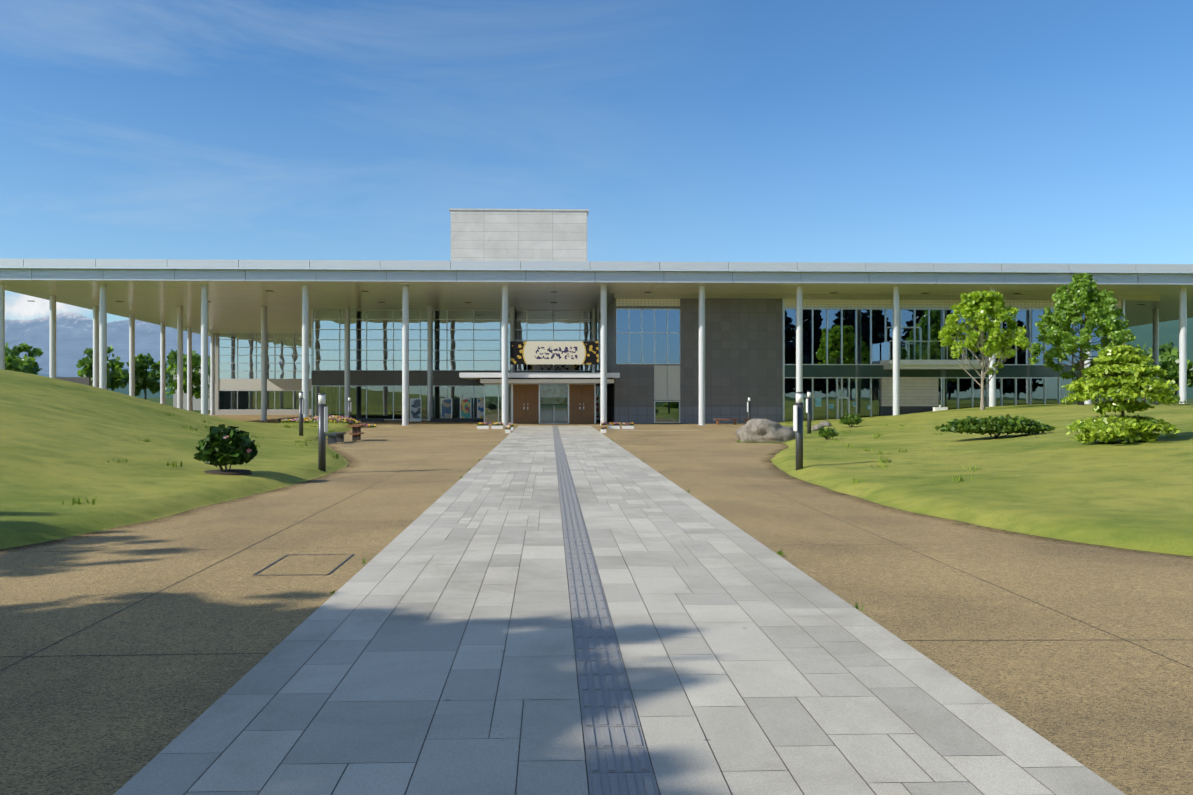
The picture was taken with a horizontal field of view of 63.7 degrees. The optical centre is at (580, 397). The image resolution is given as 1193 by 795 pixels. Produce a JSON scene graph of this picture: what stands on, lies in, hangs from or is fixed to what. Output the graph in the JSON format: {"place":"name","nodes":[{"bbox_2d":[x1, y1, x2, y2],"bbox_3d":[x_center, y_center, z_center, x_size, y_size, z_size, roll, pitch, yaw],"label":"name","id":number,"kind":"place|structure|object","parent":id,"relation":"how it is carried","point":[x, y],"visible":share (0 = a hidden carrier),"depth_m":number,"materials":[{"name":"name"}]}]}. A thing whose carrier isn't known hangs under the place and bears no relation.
{"place":"outdoors","nodes":[
{"label":"outdoors","id":0,"kind":"place"},
{"bbox_2d":[5,293,89,319],"bbox_3d":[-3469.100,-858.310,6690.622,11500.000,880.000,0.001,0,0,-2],"label":"cloud","id":1,"kind":"structure","parent":0,"point":[20,306],"depth_m":6678.97,"materials":[{"name":"white"}]},
{"bbox_2d":[38,362,168,376],"bbox_3d":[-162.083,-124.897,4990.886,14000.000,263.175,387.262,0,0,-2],"label":"mountain ridge","id":2,"kind":"structure","parent":0,"point":[47,375],"depth_m":4937.55,"materials":[{"name":"green plant"}]},
{"bbox_2d":[5,313,209,376],"bbox_3d":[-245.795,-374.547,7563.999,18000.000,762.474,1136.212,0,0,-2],"label":"mountain ridge","id":3,"kind":"structure","parent":0,"point":[74,336],"depth_m":7572.74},
{"bbox_2d":[108,375,172,397],"bbox_3d":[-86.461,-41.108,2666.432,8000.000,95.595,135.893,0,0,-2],"label":"mountain ridge","id":4,"kind":"structure","parent":0,"point":[125,390],"depth_m":2591.00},
{"bbox_2d":[0,369,353,548],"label":"lawn","id":5,"kind":"structure","parent":0,"point":[60,440],"depth_m":19.07,"materials":[{"name":"green plant"}]},
{"bbox_2d":[193,424,257,470],"bbox_3d":[-6.926,1.062,18.687,1.236,1.109,1.203,0,0,-2],"label":"camellia bush","id":6,"kind":"object","parent":5,"relation":"on","point":[215,448],"depth_m":18.37,"materials":[{"name":"green plant"}]},
{"bbox_2d":[204,469,251,474],"bbox_3d":[-6.875,1.491,18.673,1.000,0.135,1.000,0,0,-2],"label":"mulch bed","id":7,"kind":"object","parent":5,"relation":"on","point":[236,472],"visible":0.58,"depth_m":18.48,"materials":[{"name":"brown soil"}]},
{"bbox_2d":[299,392,304,435],"bbox_3d":[-10.932,0.662,37.532,0.195,1.770,0.280,0,0,-2],"label":"bollard light","id":8,"kind":"object","parent":5,"relation":"on","point":[301,406],"visible":0.96,"depth_m":37.48,"materials":[{"name":"grey metal"}]},
{"bbox_2d":[318,393,327,471],"bbox_3d":[-5.765,0.787,21.391,0.195,1.770,0.280,0,0,-2],"label":"bollard light","id":9,"kind":"object","parent":5,"relation":"on","point":[322,419],"visible":0.94,"depth_m":21.34,"materials":[{"name":"grey metal"}]},
{"bbox_2d":[281,415,375,427],"bbox_3d":[-14.168,1.355,53.944,5.246,0.750,3.074,0,0,-2],"label":"flower bed","id":10,"kind":"object","parent":5,"relation":"on","point":[316,417],"depth_m":53.36,"materials":[{"name":"plant"}]},
{"bbox_2d":[62,412,1180,504],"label":"lawn grass tufts","id":11,"kind":"object","parent":5,"relation":"on","point":[79,502],"visible":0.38,"depth_m":24.14,"materials":[{"name":"green plant"}]},
{"bbox_2d":[173,365,209,409],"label":"grey building","id":12,"kind":"structure","parent":0,"point":[196,404],"depth_m":128.27,"materials":[{"name":"grey concrete"}]},
{"bbox_2d":[219,379,310,389],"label":"wall panel","id":13,"kind":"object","parent":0,"point":[255,384],"depth_m":93.32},
{"bbox_2d":[311,310,599,419],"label":"window frames","id":14,"kind":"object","parent":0,"point":[420,339],"visible":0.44,"depth_m":72.03,"materials":[{"name":"grey metal"}]},
{"bbox_2d":[312,370,599,385],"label":"wall band","id":15,"kind":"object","parent":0,"point":[416,378],"depth_m":71.96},
{"bbox_2d":[481,378,612,378],"bbox_3d":[-2.286,-1.175,65.698,8.130,0.090,13.100,0,0,-2],"label":"entrance canopy reveal","id":16,"kind":"object","parent":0,"point":[545,378],"visible":0.21,"depth_m":59.15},
{"bbox_2d":[541,405,566,422],"bbox_3d":[-1.763,1.060,62.683,1.660,1.140,0.040,0,0,-2],"label":"entrance screen","id":17,"kind":"object","parent":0,"point":[556,411],"depth_m":62.66,"materials":[{"name":"grey glass"}]},
{"bbox_2d":[541,386,566,403],"bbox_3d":[-1.763,-0.170,62.683,1.660,1.220,0.040,0,0,-2],"label":"window","id":18,"kind":"structure","parent":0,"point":[553,390],"depth_m":62.66,"materials":[{"name":"clear glass"}]},
{"bbox_2d":[0,414,1192,794],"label":"plaza pavement","id":19,"kind":"structure","parent":0,"point":[106,706],"depth_m":8.06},
{"bbox_2d":[215,333,310,414],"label":"wall","id":20,"kind":"structure","parent":19,"relation":"on","point":[254,412],"depth_m":93.19,"materials":[{"name":"beige concrete"}]},
{"bbox_2d":[219,333,310,408],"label":"wing glass","id":21,"kind":"object","parent":20,"relation":"in","point":[247,370],"depth_m":93.41,"materials":[{"name":"clear glass"}]},
{"bbox_2d":[219,333,310,409],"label":"wing mullions","id":22,"kind":"object","parent":20,"relation":"attached to","point":[274,347],"visible":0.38,"depth_m":93.37,"materials":[{"name":"grey metal"}]},
{"bbox_2d":[253,554,353,574],"bbox_3d":[-2.771,1.681,9.702,0.720,0.001,1.200,0,0,-2],"label":"manhole frame","id":23,"kind":"object","parent":19,"relation":"on","point":[308,554],"visible":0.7,"depth_m":9.79,"materials":[{"name":"grey metal"}]},
{"bbox_2d":[326,432,345,443],"bbox_3d":[-9.133,1.510,35.809,0.380,0.360,1.600,0,0,-2],"label":"bench","id":24,"kind":"object","parent":19,"relation":"on","point":[335,438],"visible":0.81,"depth_m":35.18,"materials":[{"name":"grey stone"}]},
{"bbox_2d":[348,397,351,417],"bbox_3d":[-13.888,0.855,57.646,0.195,1.770,0.280,0,0,-2],"label":"bollard light","id":25,"kind":"object","parent":19,"relation":"on","point":[349,406],"visible":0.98,"depth_m":57.60,"materials":[{"name":"grey metal"}]},
{"bbox_2d":[347,424,365,440],"bbox_3d":[-8.764,1.380,37.522,0.450,0.620,1.400,0,0,-2],"label":"bench","id":26,"kind":"object","parent":19,"relation":"on","point":[356,433],"visible":0.88,"depth_m":37.07,"materials":[{"name":"brown wood"}]},
{"bbox_2d":[278,418,483,421],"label":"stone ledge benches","id":27,"kind":"object","parent":19,"relation":"on","point":[431,419],"visible":0.64,"depth_m":66.25,"materials":[{"name":"grey"}]},
{"bbox_2d":[410,398,421,421],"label":"poster stand case","id":28,"kind":"object","parent":19,"relation":"on","point":[415,419],"visible":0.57,"depth_m":67.48,"materials":[{"name":"silver metal"}]},
{"bbox_2d":[411,399,420,417],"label":"poster","id":29,"kind":"object","parent":28,"relation":"attached to","point":[415,408],"visible":1,"depth_m":67.48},
{"bbox_2d":[441,398,451,417],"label":"frame","id":30,"kind":"object","parent":19,"relation":"on","point":[441,406],"visible":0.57,"depth_m":67.56,"materials":[{"name":"silver metal"}]},
{"bbox_2d":[442,399,450,417],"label":"poster","id":31,"kind":"object","parent":30,"relation":"attached to","point":[446,408],"visible":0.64,"depth_m":67.55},
{"bbox_2d":[460,398,470,417],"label":"frame","id":32,"kind":"object","parent":19,"relation":"on","point":[460,406],"visible":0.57,"depth_m":67.60,"materials":[{"name":"silver metal"}]},
{"bbox_2d":[461,399,469,417],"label":"poster","id":33,"kind":"object","parent":32,"relation":"attached to","point":[465,408],"visible":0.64,"depth_m":67.59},
{"bbox_2d":[477,422,489,428],"bbox_3d":[-5.252,1.502,51.545,0.716,0.376,0.360,0,0,-2],"label":"planter","id":34,"kind":"object","parent":19,"relation":"on","point":[483,427],"depth_m":51.43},
{"bbox_2d":[491,422,503,428],"bbox_3d":[-4.494,1.503,51.566,0.733,0.374,0.331,0,0,-2],"label":"planter","id":35,"kind":"object","parent":19,"relation":"on","point":[497,427],"depth_m":51.46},
{"bbox_2d":[484,384,511,423],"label":"vestibule screen frames","id":36,"kind":"structure","parent":19,"relation":"on","point":[498,401],"depth_m":62.05,"materials":[{"name":"silver metal"}]},
{"bbox_2d":[485,385,510,422],"bbox_3d":[-5.352,0.398,62.146,1.770,2.585,0.001,0,0,-2],"label":"glass panel","id":37,"kind":"object","parent":36,"relation":"in","point":[491,403],"depth_m":62.14,"materials":[{"name":"clear glass"}]},
{"bbox_2d":[505,425,510,432],"bbox_3d":[-3.465,1.499,45.595,0.328,0.382,0.762,0,0,-2],"label":"planter","id":38,"kind":"object","parent":19,"relation":"on","point":[507,430],"depth_m":45.31,"materials":[{"name":"white concrete"}]},
{"bbox_2d":[449,208,588,260],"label":"rooftop block","id":39,"kind":"structure","parent":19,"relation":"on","point":[518,234],"depth_m":99.73,"materials":[{"name":"concrete"}]},
{"bbox_2d":[459,373,619,385],"bbox_3d":[-2.736,-1.207,65.533,9.780,0.625,13.800,0,0,-2],"label":"entrance canopy","id":40,"kind":"object","parent":19,"relation":"on","point":[542,382],"visible":0.71,"depth_m":58.79,"materials":[{"name":"white metal"}]},
{"bbox_2d":[512,384,595,423],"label":"entrance door frames","id":41,"kind":"structure","parent":19,"relation":"on","point":[568,406],"depth_m":62.15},
{"bbox_2d":[513,384,593,422],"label":"wooden doors","id":42,"kind":"structure","parent":41,"relation":"in","point":[580,395],"depth_m":62.13,"materials":[{"name":"brown wood"}]},
{"bbox_2d":[540,384,567,422],"bbox_3d":[-1.747,0.390,62.183,1.780,2.480,0.001,0,0,-2],"label":"entrance glass","id":43,"kind":"object","parent":41,"relation":"in","point":[552,402],"visible":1,"depth_m":62.18,"materials":[{"name":"clear glass"}]},
{"bbox_2d":[0,283,1186,425],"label":"columns","id":44,"kind":"structure","parent":19,"relation":"on","point":[100,346],"depth_m":58.88,"materials":[{"name":"white metal"}]},
{"bbox_2d":[0,261,1192,335],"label":"roof slab","id":45,"kind":"structure","parent":44,"relation":"on","point":[234,306],"depth_m":62.62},
{"bbox_2d":[29,291,1144,304],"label":"soffit downlights","id":46,"kind":"object","parent":45,"relation":"in","point":[556,302],"visible":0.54,"depth_m":66.30,"materials":[{"name":"grey"}]},
{"bbox_2d":[0,259,1192,271],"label":"roof fascia","id":47,"kind":"structure","parent":45,"relation":"attached to","point":[409,264],"depth_m":56.61,"materials":[{"name":"silver metal"}]},
{"bbox_2d":[0,267,1192,273],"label":"roof fascia edge","id":48,"kind":"object","parent":45,"relation":"attached to","point":[591,270],"visible":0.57,"depth_m":56.57,"materials":[{"name":"grey metal"}]},
{"bbox_2d":[614,293,1159,300],"bbox_3d":[20.200,-6.602,62.952,36.100,0.384,0.250,0,0,-2],"label":"wall head panel","id":49,"kind":"object","parent":44,"relation":"attached to","point":[903,296],"visible":0.57,"depth_m":62.73,"materials":[{"name":"grey"}]},
{"bbox_2d":[0,427,1192,558],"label":"lawn edge","id":50,"kind":"object","parent":19,"relation":"on","point":[285,488],"depth_m":13.15,"materials":[{"name":"grey concrete"}]},
{"bbox_2d":[0,434,1192,670],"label":"pavement joint lines","id":51,"kind":"object","parent":19,"relation":"on","point":[402,470],"visible":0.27,"depth_m":9.09,"materials":[{"name":"brown"}]},
{"bbox_2d":[596,397,598,421],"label":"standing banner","id":52,"kind":"object","parent":19,"relation":"on","point":[597,408],"visible":0.19,"depth_m":65.96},
{"bbox_2d":[600,425,606,432],"bbox_3d":[1.084,1.500,45.937,0.345,0.379,0.728,0,0,-2],"label":"planter","id":53,"kind":"object","parent":19,"relation":"on","point":[603,430],"depth_m":45.64,"materials":[{"name":"white concrete"}]},
{"bbox_2d":[607,422,620,428],"bbox_3d":[1.777,1.501,51.472,0.709,0.378,0.354,0,0,-2],"label":"planter","id":54,"kind":"object","parent":19,"relation":"on","point":[613,427],"depth_m":51.36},
{"bbox_2d":[114,426,1125,794],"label":"granite path slabs","id":55,"kind":"structure","parent":19,"relation":"on","point":[370,722],"depth_m":5.71,"materials":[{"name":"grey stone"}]},
{"bbox_2d":[330,438,862,610],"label":"joint weeds","id":56,"kind":"object","parent":55,"relation":"on","point":[779,553],"visible":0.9,"depth_m":9.75,"materials":[{"name":"green plant"}]},
{"bbox_2d":[553,426,658,794],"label":"tactile paving","id":57,"kind":"structure","parent":55,"relation":"on","point":[624,749],"depth_m":5.71,"materials":[{"name":"grey stone"}]},
{"bbox_2d":[622,422,633,428],"bbox_3d":[2.502,1.505,51.495,0.723,0.371,0.334,0,0,-2],"label":"planter","id":58,"kind":"object","parent":19,"relation":"on","point":[627,427],"depth_m":51.38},
{"bbox_2d":[607,298,781,406],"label":"stone block wall","id":59,"kind":"structure","parent":19,"relation":"on","point":[743,350],"depth_m":62.23,"materials":[{"name":"grey stone"}]},
{"bbox_2d":[616,308,679,422],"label":"stone window frames","id":60,"kind":"structure","parent":59,"relation":"in","point":[641,333],"depth_m":62.09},
{"bbox_2d":[617,310,679,421],"bbox_3d":[4.346,-2.055,62.181,4.160,7.390,0.001,0,0,-2],"label":"window","id":61,"kind":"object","parent":60,"relation":"in","point":[666,411],"visible":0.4,"depth_m":62.19,"materials":[{"name":"blue glass"}]},
{"bbox_2d":[654,365,679,399],"bbox_3d":[5.574,-0.950,62.266,1.700,2.240,0.270,0,0,-2],"label":"wall panel","id":62,"kind":"object","parent":59,"relation":"attached to","point":[666,382],"visible":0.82,"depth_m":62.13,"materials":[{"name":"grey metal"}]},
{"bbox_2d":[735,418,794,442],"bbox_3d":[6.932,1.244,36.010,2.258,0.951,1.478,0,0,-2],"label":"boulder","id":63,"kind":"object","parent":19,"relation":"on","point":[756,430],"visible":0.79,"depth_m":35.49,"materials":[{"name":"grey stone"}]},
{"bbox_2d":[736,438,794,442],"bbox_3d":[6.974,1.539,36.026,2.308,0.290,1.737,0,0,-2],"label":"grass collar","id":64,"kind":"object","parent":19,"relation":"on","point":[760,441],"visible":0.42,"depth_m":35.35,"materials":[{"name":"green plant"}]},
{"bbox_2d":[881,406,937,415],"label":"low wall","id":65,"kind":"structure","parent":19,"relation":"on","point":[886,410],"depth_m":62.48,"materials":[{"name":"grey concrete"}]},
{"bbox_2d":[881,377,937,405],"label":"balcony wall","id":66,"kind":"structure","parent":65,"relation":"on","point":[918,391],"depth_m":62.47,"materials":[{"name":"stone"}]},
{"bbox_2d":[785,308,1121,421],"bbox_3d":[24.180,-2.360,69.785,22.500,8.100,13.850,0,0,-2],"label":"wing glass","id":67,"kind":"object","parent":19,"relation":"on","point":[863,348],"visible":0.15,"depth_m":62.70,"materials":[{"name":"clear glass"}]},
{"bbox_2d":[803,398,869,409],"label":"window notices","id":68,"kind":"object","parent":67,"relation":"attached to","point":[818,402],"depth_m":62.55,"materials":[{"name":"paper"}]},
{"bbox_2d":[616,298,1121,307],"bbox_3d":[18.958,-6.145,62.687,33.400,0.530,0.100,0,0,-2],"label":"clerestory band","id":69,"kind":"object","parent":67,"relation":"attached to","point":[656,302],"visible":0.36,"depth_m":62.62,"materials":[{"name":"grey metal"}]},
{"bbox_2d":[886,327,985,359],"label":"balcony rail frames","id":70,"kind":"structure","parent":67,"relation":"attached to","point":[921,341],"depth_m":61.18,"materials":[{"name":"grey metal"}]},
{"bbox_2d":[881,341,984,360],"bbox_3d":[22.661,-2.980,61.882,6.150,1.160,1.550,0,0,-2],"label":"glass balcony rail","id":71,"kind":"object","parent":70,"relation":"in","point":[884,350],"visible":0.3,"depth_m":61.12,"materials":[{"name":"clear glass"}]},
{"bbox_2d":[782,299,1124,421],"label":"window frames","id":72,"kind":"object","parent":67,"relation":"attached to","point":[842,309],"visible":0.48,"depth_m":62.62,"materials":[{"name":"grey metal"}]},
{"label":"wing interior floor","id":73,"kind":"structure","parent":19,"relation":"on","visible":0},
{"bbox_2d":[313,310,599,418],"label":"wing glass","id":74,"kind":"object","parent":73,"relation":"on","point":[379,401],"visible":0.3,"depth_m":72.14,"materials":[{"name":"clear glass"}]},
{"bbox_2d":[0,269,1192,333],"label":"roof edge","id":75,"kind":"object","parent":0,"point":[536,276],"visible":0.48,"depth_m":56.89,"materials":[{"name":"grey metal"}]},
{"bbox_2d":[0,0,1192,322],"label":"sky","id":76,"kind":"structure","parent":0,"point":[845,131],"materials":[{"name":"blue"}]},
{"bbox_2d":[141,398,1192,413],"bbox_3d":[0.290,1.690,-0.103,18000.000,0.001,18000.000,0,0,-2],"label":"ground","id":77,"kind":"structure","parent":0,"point":[168,401],"depth_m":405.96,"materials":[{"name":"green plant"}]},
{"bbox_2d":[5,342,16,367],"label":"tree leaves","id":78,"kind":"object","parent":77,"relation":"on","point":[7,348],"visible":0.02,"depth_m":123.52,"materials":[{"name":"green plant"}]},
{"bbox_2d":[5,347,36,374],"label":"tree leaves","id":79,"kind":"object","parent":77,"relation":"on","point":[13,363],"visible":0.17,"depth_m":119.01,"materials":[{"name":"green plant"}]},
{"bbox_2d":[6,342,42,374],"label":"tree leaves","id":80,"kind":"object","parent":77,"relation":"on","point":[15,351],"visible":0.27,"depth_m":139.45,"materials":[{"name":"green plant"}]},
{"bbox_2d":[56,377,90,385],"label":"dark screen wall","id":81,"kind":"structure","parent":77,"relation":"on","point":[84,380],"depth_m":73.67,"materials":[{"name":"grey concrete"}]},
{"bbox_2d":[76,345,128,390],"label":"tree leaves","id":82,"kind":"object","parent":77,"relation":"on","point":[117,376],"depth_m":135.90,"materials":[{"name":"green plant"}]},
{"bbox_2d":[126,353,167,399],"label":"tree leaves","id":83,"kind":"object","parent":77,"relation":"on","point":[148,380],"depth_m":139.50,"materials":[{"name":"green plant"}]},
{"bbox_2d":[156,355,209,411],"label":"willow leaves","id":84,"kind":"object","parent":77,"relation":"on","point":[196,382],"depth_m":109.72,"materials":[{"name":"green plant"}]},
{"bbox_2d":[165,349,200,383],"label":"tree leaves","id":85,"kind":"object","parent":77,"relation":"on","point":[171,357],"visible":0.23,"depth_m":139.09,"materials":[{"name":"green plant"}]},
{"bbox_2d":[747,397,750,420],"bbox_3d":[10.023,0.855,57.223,0.195,1.770,0.280,0,0,-2],"label":"bollard light","id":86,"kind":"object","parent":77,"relation":"on","point":[749,408],"visible":0.88,"depth_m":57.18,"materials":[{"name":"grey metal"}]},
{"bbox_2d":[1125,342,1161,399],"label":"tree leaves","id":87,"kind":"object","parent":77,"relation":"on","point":[1149,362],"depth_m":128.58,"materials":[{"name":"green plant"}]},
{"bbox_2d":[1144,341,1191,379],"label":"tree leaves","id":88,"kind":"object","parent":77,"relation":"on","point":[1166,351],"depth_m":139.08,"materials":[{"name":"green plant"}]},
{"bbox_2d":[1161,352,1192,394],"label":"tree leaves","id":89,"kind":"object","parent":77,"relation":"on","point":[1190,376],"depth_m":148.04,"materials":[{"name":"green plant"}]},
{"bbox_2d":[607,406,781,423],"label":"stone block wall","id":90,"kind":"structure","parent":0,"point":[645,415],"depth_m":62.19,"materials":[{"name":"grey stone"}]},
{"bbox_2d":[714,419,738,424],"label":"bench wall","id":91,"kind":"structure","parent":0,"point":[717,421],"depth_m":59.64,"materials":[{"name":"brown wood"}]},
{"bbox_2d":[880,360,985,369],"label":"balcony slab","id":92,"kind":"structure","parent":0,"point":[927,364],"depth_m":61.15,"materials":[{"name":"grey concrete"}]},
{"bbox_2d":[785,365,1109,376],"bbox_3d":[24.401,-1.720,62.989,22.500,0.780,0.450,0,0,-2],"label":"band","id":93,"kind":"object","parent":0,"point":[880,371],"depth_m":62.67,"materials":[{"name":"grey metal"}]},
{"bbox_2d":[771,404,1192,555],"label":"lawn","id":94,"kind":"structure","parent":0,"point":[1057,483],"depth_m":17.92,"materials":[{"name":"green plant"}]},
{"bbox_2d":[793,392,802,469],"bbox_3d":[4.847,0.760,21.336,0.195,1.770,0.280,0,0,-2],"label":"bollard light","id":95,"kind":"object","parent":94,"relation":"on","point":[798,417],"visible":0.96,"depth_m":21.28,"materials":[{"name":"grey metal"}]},
{"bbox_2d":[806,391,810,433],"bbox_3d":[9.309,0.636,39.191,0.195,1.770,0.280,0,0,-2],"label":"bollard light","id":96,"kind":"object","parent":94,"relation":"on","point":[808,405],"visible":0.85,"depth_m":39.14,"materials":[{"name":"grey metal"}]},
{"bbox_2d":[811,424,823,430],"bbox_3d":[10.406,1.315,42.249,0.595,0.279,0.480,0,0,-2],"label":"boulder","id":97,"kind":"object","parent":94,"relation":"on","point":[817,427],"visible":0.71,"depth_m":42.07,"materials":[{"name":"grey stone"}]},
{"bbox_2d":[819,421,831,426],"bbox_3d":[11.780,1.273,46.290,0.649,0.284,0.477,0,0,-2],"label":"boulder","id":98,"kind":"object","parent":94,"relation":"on","point":[825,424],"visible":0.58,"depth_m":46.11,"materials":[{"name":"grey stone"}]},
{"bbox_2d":[817,426,838,439],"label":"small shrub leaves","id":99,"kind":"object","parent":94,"relation":"on","point":[824,432],"depth_m":34.05,"materials":[{"name":"green plant"}]},
{"bbox_2d":[839,413,861,426],"bbox_3d":[12.449,1.073,44.330,1.100,0.720,1.016,0,0,-2],"label":"small shrub","id":100,"kind":"object","parent":94,"relation":"on","point":[851,418],"depth_m":44.10,"materials":[{"name":"green plant"}]},
{"bbox_2d":[933,405,947,410],"bbox_3d":[22.906,0.708,61.264,0.800,0.460,0.400,0,0,-2],"label":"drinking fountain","id":101,"kind":"object","parent":94,"relation":"on","point":[939,408],"visible":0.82,"depth_m":61.07,"materials":[{"name":"white"}]},
{"bbox_2d":[938,290,1029,409],"bbox_3d":[21.302,-2.445,50.473,4.684,6.383,4.334,0,0,-2],"label":"lime tree","id":102,"kind":"object","parent":94,"relation":"on","point":[992,305],"depth_m":50.11,"materials":[{"name":"green plant"}]},
{"bbox_2d":[935,414,1054,437],"bbox_3d":[12.209,0.872,28.306,3.589,0.786,1.333,0,0,-2],"label":"low hedge","id":103,"kind":"object","parent":94,"relation":"on","point":[990,425],"depth_m":27.99,"materials":[{"name":"green plant"}]},
{"bbox_2d":[1028,273,1135,404],"bbox_3d":[27.437,-3.163,52.727,5.286,7.385,5.386,0,0,-2],"label":"conical tree","id":104,"kind":"object","parent":94,"relation":"on","point":[1080,286],"depth_m":52.13,"materials":[{"name":"green plant"}]},
{"bbox_2d":[1061,343,1185,443],"bbox_3d":[12.657,-0.065,22.336,2.869,2.401,2.806,0,0,-2],"label":"pine tree","id":105,"kind":"object","parent":94,"relation":"on","point":[1136,385],"depth_m":21.91,"materials":[{"name":"green plant"}]},
{"bbox_2d":[1125,318,1192,398],"bbox_3d":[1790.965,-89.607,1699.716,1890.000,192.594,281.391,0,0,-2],"label":"window glass","id":106,"kind":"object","parent":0,"point":[1168,331],"depth_m":1702.92,"materials":[{"name":"glass"}]},
{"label":"poster stand case","id":107,"kind":"object","parent":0,"visible":0},
{"bbox_2d":[478,399,483,417],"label":"poster","id":108,"kind":"object","parent":107,"relation":"attached to","point":[480,408],"visible":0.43,"depth_m":67.63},
{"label":"banner ties","id":109,"kind":"object","parent":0,"visible":0},
{"bbox_2d":[510,341,598,363],"bbox_3d":[-1.613,-2.710,58.365,5.380,1.400,0.040,0,0,-2],"label":"entrance banner","id":110,"kind":"object","parent":109,"relation":"attached to","point":[554,352],"visible":1,"depth_m":58.35,"materials":[{"name":"fabric"}]}
]}

